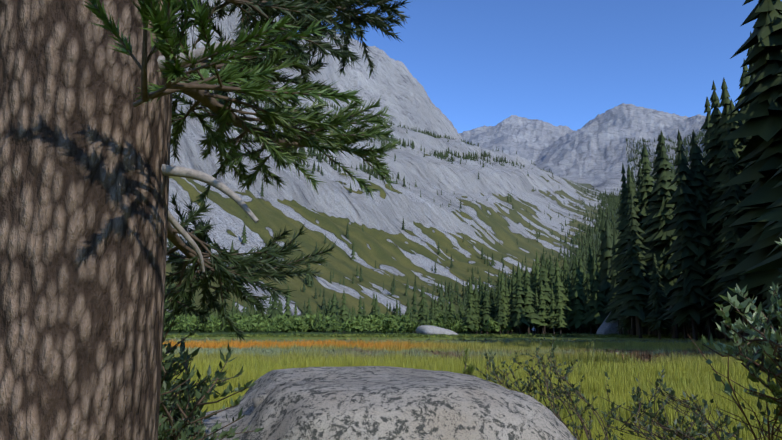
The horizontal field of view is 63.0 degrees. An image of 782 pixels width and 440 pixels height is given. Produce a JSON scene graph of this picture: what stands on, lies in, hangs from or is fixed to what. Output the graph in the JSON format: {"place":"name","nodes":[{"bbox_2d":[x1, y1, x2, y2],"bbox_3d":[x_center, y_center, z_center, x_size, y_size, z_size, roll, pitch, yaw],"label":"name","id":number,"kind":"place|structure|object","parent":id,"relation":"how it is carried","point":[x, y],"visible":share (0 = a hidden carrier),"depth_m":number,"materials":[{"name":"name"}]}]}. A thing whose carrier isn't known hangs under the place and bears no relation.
{"place":"outdoors","nodes":[
{"label":"outdoors","id":0,"kind":"place"},
{"bbox_2d":[0,0,412,439],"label":"pine","id":1,"kind":"object","parent":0,"point":[85,144],"depth_m":1.67,"materials":[{"name":"plant"}]},
{"bbox_2d":[163,0,739,366],"bbox_3d":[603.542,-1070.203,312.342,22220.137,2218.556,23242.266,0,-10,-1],"label":"mountain","id":2,"kind":"structure","parent":0,"point":[590,155],"depth_m":1046.56,"materials":[{"name":"grey stone"}]},
{"bbox_2d":[163,285,490,332],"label":"conifer trees","id":3,"kind":"object","parent":2,"relation":"on","point":[423,311],"visible":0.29,"depth_m":204.39,"materials":[{"name":"green plant"}]},
{"bbox_2d":[163,312,512,332],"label":"bushes","id":4,"kind":"object","parent":2,"relation":"on","point":[382,323],"visible":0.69,"depth_m":184.55,"materials":[{"name":"green plant"}]},
{"bbox_2d":[167,106,523,314],"bbox_3d":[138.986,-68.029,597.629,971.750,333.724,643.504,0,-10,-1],"label":"slope trees","id":5,"kind":"object","parent":2,"relation":"on","point":[393,287],"visible":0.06,"depth_m":629.03,"materials":[{"name":"green plant"}]},
{"bbox_2d":[170,366,576,439],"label":"granite boulder","id":6,"kind":"object","parent":2,"relation":"on","point":[358,403],"visible":0.85,"depth_m":4.02,"materials":[{"name":"grey stone"}]},
{"bbox_2d":[252,393,267,407],"bbox_3d":[-0.857,1.350,4.793,0.370,0.097,0.237,0,-10,-1],"label":"small stone","id":7,"kind":"object","parent":6,"relation":"on","point":[258,399],"visible":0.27,"depth_m":4.72,"materials":[{"name":"grey stone"}]},
{"bbox_2d":[415,325,458,334],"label":"boulder","id":8,"kind":"object","parent":2,"relation":"on","point":[427,329],"visible":0.48,"depth_m":117.33,"materials":[{"name":"grey stone"}]},
{"bbox_2d":[209,84,706,276],"bbox_3d":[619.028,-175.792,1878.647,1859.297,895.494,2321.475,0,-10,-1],"label":"slope trees","id":9,"kind":"object","parent":2,"relation":"on","point":[611,200],"visible":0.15,"depth_m":1505.60,"materials":[{"name":"green plant"}]},
{"bbox_2d":[162,332,753,361],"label":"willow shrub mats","id":10,"kind":"object","parent":2,"relation":"on","point":[478,336],"visible":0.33,"depth_m":107.53,"materials":[{"name":"green plant"}]},
{"bbox_2d":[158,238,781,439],"bbox_3d":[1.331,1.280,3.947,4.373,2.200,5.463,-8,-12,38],"label":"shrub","id":11,"kind":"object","parent":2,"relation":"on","point":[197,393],"depth_m":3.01,"materials":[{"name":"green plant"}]},
{"bbox_2d":[162,338,781,439],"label":"meadow grass","id":12,"kind":"structure","parent":2,"relation":"on","point":[693,373],"depth_m":22.78,"materials":[{"name":"green plant"}]},
{"bbox_2d":[460,245,607,333],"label":"conifer trees","id":13,"kind":"object","parent":2,"relation":"on","point":[544,298],"visible":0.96,"depth_m":164.84,"materials":[{"name":"green plant"}]},
{"bbox_2d":[596,312,623,333],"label":"boulder","id":14,"kind":"object","parent":2,"relation":"on","point":[608,327],"visible":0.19,"depth_m":156.78,"materials":[{"name":"grey stone"}]},
{"bbox_2d":[591,209,716,334],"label":"forest","id":15,"kind":"object","parent":2,"relation":"on","point":[607,257],"visible":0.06,"depth_m":168.06,"materials":[{"name":"green plant"}]},
{"bbox_2d":[602,0,781,342],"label":"forest","id":16,"kind":"object","parent":2,"relation":"on","point":[697,239],"visible":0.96,"depth_m":69.94,"materials":[{"name":"green plant"}]},
{"bbox_2d":[462,345,474,375],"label":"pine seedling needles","id":17,"kind":"object","parent":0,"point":[471,369],"visible":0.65,"depth_m":6.40,"materials":[{"name":"green plant"}]},
{"bbox_2d":[297,0,781,133],"label":"sky","id":18,"kind":"structure","parent":0,"point":[568,63],"materials":[{"name":"blue"}]}
]}

